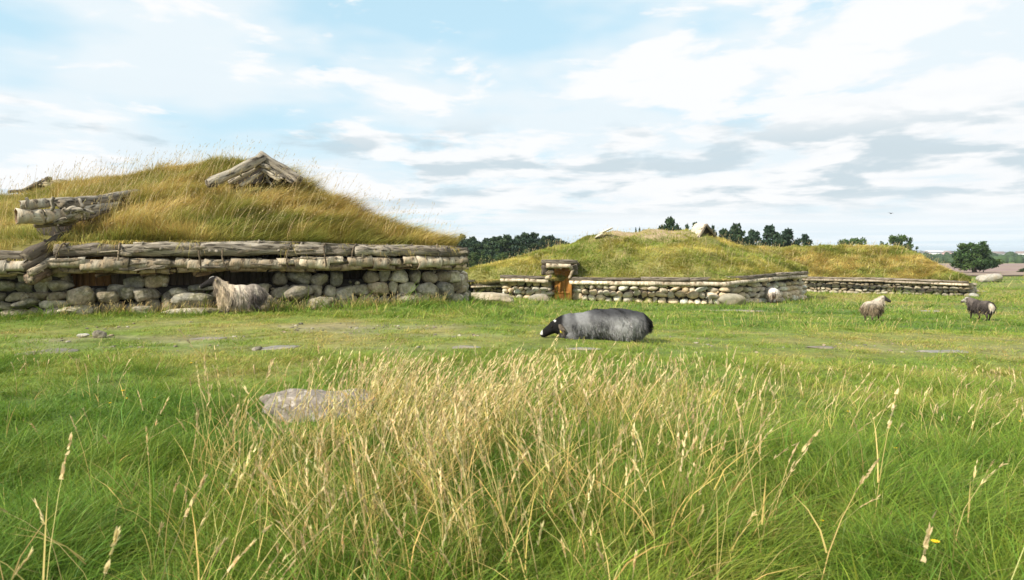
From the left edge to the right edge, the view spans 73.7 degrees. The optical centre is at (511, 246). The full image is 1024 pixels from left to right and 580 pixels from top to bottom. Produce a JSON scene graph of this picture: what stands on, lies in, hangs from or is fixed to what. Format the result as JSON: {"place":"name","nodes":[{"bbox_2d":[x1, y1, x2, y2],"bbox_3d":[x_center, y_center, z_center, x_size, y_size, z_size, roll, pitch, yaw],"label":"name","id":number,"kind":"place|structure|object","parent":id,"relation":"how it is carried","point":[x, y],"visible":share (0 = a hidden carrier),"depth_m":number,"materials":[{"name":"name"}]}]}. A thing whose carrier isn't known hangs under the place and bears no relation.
{"place":"outdoors","nodes":[
{"label":"outdoors","id":0,"kind":"place"},
{"bbox_2d":[0,262,1023,579],"bbox_3d":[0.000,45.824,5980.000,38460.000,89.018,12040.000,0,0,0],"label":"ground","id":1,"kind":"structure","parent":0,"point":[324,324],"depth_m":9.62,"materials":[{"name":"green plant"}]},
{"bbox_2d":[18,348,78,354],"bbox_3d":[-5.984,1.365,8.813,0.684,0.056,0.515,0,0,0],"label":"flat stone","id":2,"kind":"object","parent":1,"relation":"on","point":[71,350],"visible":0.38,"depth_m":8.85,"materials":[{"name":"grey stone"}]},
{"bbox_2d":[77,333,89,336],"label":"field stone","id":3,"kind":"object","parent":1,"relation":"on","point":[83,335],"visible":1,"depth_m":10.27,"materials":[{"name":"grey stone"}]},
{"bbox_2d":[92,330,106,337],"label":"field stone","id":4,"kind":"object","parent":1,"relation":"on","point":[99,334],"visible":0.99,"depth_m":10.22,"materials":[{"name":"grey stone"}]},
{"bbox_2d":[191,337,227,339],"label":"flat stone","id":5,"kind":"object","parent":1,"relation":"on","point":[208,338],"visible":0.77,"depth_m":10.15,"materials":[{"name":"grey stone"}]},
{"bbox_2d":[200,276,269,313],"bbox_3d":[-5.611,0.986,13.864,1.360,0.796,0.613,0,0,-13],"label":"sheep","id":6,"kind":"object","parent":1,"relation":"on","point":[228,295],"visible":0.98,"depth_m":13.74},
{"bbox_2d":[0,136,474,317],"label":"turf house","id":7,"kind":"structure","parent":1,"relation":"on","point":[156,232],"depth_m":15.09,"materials":[{"name":"plant"}]},
{"bbox_2d":[261,345,297,349],"bbox_3d":[-3.074,1.347,9.071,0.534,0.064,0.311,0,0,0],"label":"flat stone","id":8,"kind":"object","parent":1,"relation":"on","point":[275,347],"visible":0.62,"depth_m":9.01,"materials":[{"name":"grey stone"}]},
{"bbox_2d":[259,388,377,422],"bbox_3d":[-1.544,1.342,5.483,0.854,0.398,0.642,0,0,-27],"label":"boulder","id":9,"kind":"object","parent":1,"relation":"on","point":[292,393],"visible":0.35,"depth_m":5.34,"materials":[{"name":"grey stone"}]},
{"bbox_2d":[0,329,895,579],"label":"tall grass","id":10,"kind":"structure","parent":1,"relation":"on","point":[427,482],"depth_m":3.34,"materials":[{"name":"plant"}]},
{"bbox_2d":[14,321,907,352],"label":"pebbles","id":11,"kind":"object","parent":1,"relation":"on","point":[257,348],"visible":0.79,"depth_m":10.47,"materials":[{"name":"stone"}]},
{"bbox_2d":[456,233,473,259],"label":"pine tree","id":12,"kind":"object","parent":1,"relation":"on","point":[463,242],"visible":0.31,"depth_m":117.67,"materials":[{"name":"green plant"}]},
{"bbox_2d":[452,345,480,348],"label":"flat stone","id":13,"kind":"object","parent":1,"relation":"on","point":[462,346],"visible":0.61,"depth_m":9.06,"materials":[{"name":"grey stone"}]},
{"bbox_2d":[465,248,479,266],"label":"bush","id":14,"kind":"object","parent":1,"relation":"on","point":[473,257],"visible":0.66,"depth_m":99.44,"materials":[{"name":"green plant"}]},
{"bbox_2d":[466,236,485,264],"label":"pine tree","id":15,"kind":"object","parent":1,"relation":"on","point":[472,240],"visible":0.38,"depth_m":121.52,"materials":[{"name":"green plant"}]},
{"bbox_2d":[481,238,489,247],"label":"pine tree","id":16,"kind":"object","parent":1,"relation":"on","point":[485,241],"visible":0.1,"depth_m":127.69,"materials":[{"name":"green plant"}]},
{"bbox_2d":[478,251,494,263],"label":"bush","id":17,"kind":"object","parent":1,"relation":"on","point":[484,259],"visible":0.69,"depth_m":105.55,"materials":[{"name":"green plant"}]},
{"bbox_2d":[472,236,501,259],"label":"pine tree","id":18,"kind":"object","parent":1,"relation":"on","point":[490,244],"visible":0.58,"depth_m":119.91,"materials":[{"name":"green plant"}]},
{"bbox_2d":[471,292,513,302],"bbox_3d":[-0.988,2.057,26.456,2.259,0.598,0.954,0,0,-13],"label":"boulder","id":19,"kind":"object","parent":1,"relation":"on","point":[502,296],"visible":0.34,"depth_m":26.28,"materials":[{"name":"stone"}]},
{"bbox_2d":[481,234,518,257],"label":"pine tree","id":20,"kind":"object","parent":1,"relation":"on","point":[507,241],"visible":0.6,"depth_m":118.99,"materials":[{"name":"green plant"}]},
{"bbox_2d":[492,248,508,262],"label":"bush","id":21,"kind":"object","parent":1,"relation":"on","point":[503,255],"visible":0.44,"depth_m":103.62,"materials":[{"name":"green plant"}]},
{"bbox_2d":[0,386,1023,579],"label":"close stalks","id":22,"kind":"object","parent":1,"relation":"on","point":[266,528],"visible":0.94,"depth_m":2.46,"materials":[{"name":"plant"}]},
{"bbox_2d":[2,290,1023,579],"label":"scattered stalks","id":23,"kind":"object","parent":1,"relation":"on","point":[384,302],"visible":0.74,"depth_m":5.67,"materials":[{"name":"plant"}]},
{"bbox_2d":[510,232,538,257],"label":"pine tree","id":24,"kind":"object","parent":1,"relation":"on","point":[525,241],"visible":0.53,"depth_m":118.52,"materials":[{"name":"green plant"}]},
{"bbox_2d":[529,232,539,246],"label":"pine tree","id":25,"kind":"object","parent":1,"relation":"on","point":[533,235],"visible":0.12,"depth_m":123.29,"materials":[{"name":"green plant"}]},
{"bbox_2d":[528,294,549,300],"bbox_3d":[1.177,2.235,29.404,0.981,0.465,0.518,0,0,0],"label":"boulder","id":26,"kind":"object","parent":1,"relation":"on","point":[543,296],"visible":0.5,"depth_m":29.22,"materials":[{"name":"stone"}]},
{"bbox_2d":[530,235,553,250],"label":"pine tree","id":27,"kind":"object","parent":1,"relation":"on","point":[540,242],"visible":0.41,"depth_m":119.47,"materials":[{"name":"green plant"}]},
{"bbox_2d":[537,234,554,245],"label":"pine tree","id":28,"kind":"object","parent":1,"relation":"on","point":[552,237],"visible":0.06,"depth_m":125.14,"materials":[{"name":"green plant"}]},
{"bbox_2d":[552,238,568,244],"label":"pine tree","id":29,"kind":"object","parent":1,"relation":"on","point":[555,241],"visible":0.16,"depth_m":120.82,"materials":[{"name":"green plant"}]},
{"bbox_2d":[566,347,600,350],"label":"flat stone","id":30,"kind":"object","parent":1,"relation":"on","point":[581,348],"visible":0.45,"depth_m":8.97,"materials":[{"name":"grey stone"}]},
{"bbox_2d":[540,308,653,341],"bbox_3d":[1.277,1.178,10.163,1.725,0.587,0.656,0,0,-3],"label":"sheep","id":31,"kind":"object","parent":1,"relation":"on","point":[619,324],"visible":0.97,"depth_m":9.94},
{"bbox_2d":[463,223,809,303],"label":"turf house","id":32,"kind":"structure","parent":1,"relation":"on","point":[701,262],"depth_m":30.38,"materials":[{"name":"plant"}]},
{"bbox_2d":[555,268,571,299],"bbox_3d":[2.236,1.535,29.961,0.100,1.612,1.006,0,0,-43],"label":"door","id":33,"kind":"structure","parent":32,"relation":"in","point":[560,286],"depth_m":29.93,"materials":[{"name":"brown wood"}]},
{"bbox_2d":[658,216,681,230],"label":"pine tree","id":34,"kind":"object","parent":1,"relation":"on","point":[669,222],"visible":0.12,"depth_m":79.44,"materials":[{"name":"green plant"}]},
{"bbox_2d":[675,223,688,229],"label":"spruce tree","id":35,"kind":"object","parent":1,"relation":"on","point":[686,226],"visible":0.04,"depth_m":83.89,"materials":[{"name":"green plant"}]},
{"bbox_2d":[719,228,734,241],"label":"pine tree","id":36,"kind":"object","parent":1,"relation":"on","point":[723,232],"visible":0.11,"depth_m":89.80,"materials":[{"name":"green plant"}]},
{"bbox_2d":[718,293,746,304],"bbox_3d":[8.999,2.224,27.899,1.136,0.660,0.576,0,0,0],"label":"boulder","id":37,"kind":"object","parent":1,"relation":"on","point":[730,298],"visible":0.79,"depth_m":27.69,"materials":[{"name":"stone"}]},
{"bbox_2d":[710,310,760,311],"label":"flat stone","id":38,"kind":"object","parent":1,"relation":"on","point":[743,310],"visible":0.21,"depth_m":22.32,"materials":[{"name":"grey stone"}]},
{"bbox_2d":[728,222,753,245],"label":"pine tree","id":39,"kind":"object","parent":1,"relation":"on","point":[736,231],"visible":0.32,"depth_m":91.56,"materials":[{"name":"green plant"}]},
{"bbox_2d":[740,229,759,244],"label":"pine tree","id":40,"kind":"object","parent":1,"relation":"on","point":[754,242],"visible":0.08,"depth_m":94.61,"materials":[{"name":"green plant"}]},
{"bbox_2d":[748,224,786,246],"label":"pine tree","id":41,"kind":"object","parent":1,"relation":"on","point":[769,234],"visible":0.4,"depth_m":91.35,"materials":[{"name":"green plant"}]},
{"bbox_2d":[764,287,780,302],"bbox_3d":[11.461,2.119,30.173,0.738,0.703,1.464,0,0,8],"label":"sheep","id":42,"kind":"object","parent":1,"relation":"on","point":[771,293],"visible":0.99,"depth_m":29.74},
{"bbox_2d":[780,228,798,246],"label":"pine tree","id":43,"kind":"object","parent":1,"relation":"on","point":[787,235],"visible":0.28,"depth_m":93.11,"materials":[{"name":"green plant"}]},
{"bbox_2d":[795,234,812,245],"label":"pine tree","id":44,"kind":"object","parent":1,"relation":"on","point":[805,239],"visible":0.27,"depth_m":97.60,"materials":[{"name":"green plant"}]},
{"bbox_2d":[806,346,834,348],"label":"flat stone","id":45,"kind":"object","parent":1,"relation":"on","point":[826,347],"visible":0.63,"depth_m":10.14,"materials":[{"name":"grey stone"}]},
{"bbox_2d":[837,239,855,244],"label":"round tree","id":46,"kind":"object","parent":1,"relation":"on","point":[844,241],"visible":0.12,"depth_m":104.55,"materials":[{"name":"green plant"}]},
{"bbox_2d":[849,237,866,244],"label":"round tree","id":47,"kind":"object","parent":1,"relation":"on","point":[859,241],"visible":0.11,"depth_m":105.31,"materials":[{"name":"green plant"}]},
{"bbox_2d":[754,240,978,295],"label":"turf house","id":48,"kind":"structure","parent":1,"relation":"on","point":[854,268],"depth_m":44.69,"materials":[{"name":"living grass"},{"name":"soil"},{"name":"pale stone"}]},
{"bbox_2d":[859,295,890,319],"bbox_3d":[9.179,1.570,17.369,1.016,0.650,0.560,0,0,-44],"label":"sheep","id":49,"kind":"object","parent":1,"relation":"on","point":[875,307],"visible":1,"depth_m":17.20},
{"bbox_2d":[885,235,901,245],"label":"round tree","id":50,"kind":"object","parent":1,"relation":"on","point":[894,240],"visible":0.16,"depth_m":104.52,"materials":[{"name":"green plant"}]},
{"bbox_2d":[896,234,913,250],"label":"round tree","id":51,"kind":"object","parent":1,"relation":"on","point":[909,245],"visible":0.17,"depth_m":105.35,"materials":[{"name":"green plant"}]},
{"bbox_2d":[931,539,938,565],"bbox_3d":[1.705,1.269,2.750,0.034,0.178,0.034,0,0,-45],"label":"yellow flower","id":52,"kind":"object","parent":1,"relation":"on","point":[935,541],"visible":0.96,"depth_m":2.75,"materials":[{"name":"yellow plant"}]},
{"bbox_2d":[930,250,947,251],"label":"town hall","id":53,"kind":"structure","parent":1,"relation":"on","point":[937,250],"depth_m":3085.78,"materials":[{"name":"white"}]},
{"bbox_2d":[916,350,968,352],"bbox_3d":[6.328,1.536,9.939,0.870,0.064,0.301,0,0,0],"label":"flat stone","id":54,"kind":"object","parent":1,"relation":"on","point":[939,351],"visible":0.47,"depth_m":9.91,"materials":[{"name":"grey stone"}]},
{"bbox_2d":[923,251,1023,262],"bbox_3d":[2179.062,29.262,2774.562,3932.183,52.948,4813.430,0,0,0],"label":"woods","id":55,"kind":"object","parent":1,"relation":"on","point":[1007,257],"visible":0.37,"depth_m":386.01,"materials":[{"name":"green plant"}]},
{"bbox_2d":[968,293,978,296],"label":"boulder","id":56,"kind":"object","parent":1,"relation":"on","point":[972,294],"visible":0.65,"depth_m":39.90,"materials":[{"name":"stone"}]},
{"bbox_2d":[949,241,1003,271],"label":"round tree","id":57,"kind":"object","parent":1,"relation":"on","point":[974,259],"visible":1,"depth_m":103.95,"materials":[{"name":"green plant"}]},
{"bbox_2d":[961,297,997,320],"bbox_3d":[12.658,1.673,18.510,0.526,0.604,1.132,0,0,-2],"label":"sheep","id":58,"kind":"object","parent":1,"relation":"on","point":[978,307],"visible":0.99,"depth_m":18.29},
{"bbox_2d":[975,273,1002,281],"bbox_3d":[45.513,3.018,65.049,2.308,1.018,1.290,0,0,9],"label":"boulder","id":59,"kind":"object","parent":1,"relation":"on","point":[995,277],"visible":0.85,"depth_m":64.56,"materials":[{"name":"stone"}]},
{"bbox_2d":[992,251,1004,253],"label":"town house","id":60,"kind":"structure","parent":1,"relation":"on","point":[999,252],"depth_m":1618.12,"materials":[{"name":"white"}]},
{"bbox_2d":[0,0,1023,247],"label":"sky","id":61,"kind":"structure","parent":0,"point":[823,120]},
{"bbox_2d":[913,248,1023,251],"bbox_3d":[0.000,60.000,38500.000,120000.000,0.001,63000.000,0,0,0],"label":"sea","id":62,"kind":"structure","parent":0,"point":[993,249],"depth_m":16335.01,"materials":[{"name":"liquid"}]},
{"bbox_2d":[938,263,1023,274],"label":"field","id":63,"kind":"structure","parent":0,"point":[1007,268],"depth_m":122.65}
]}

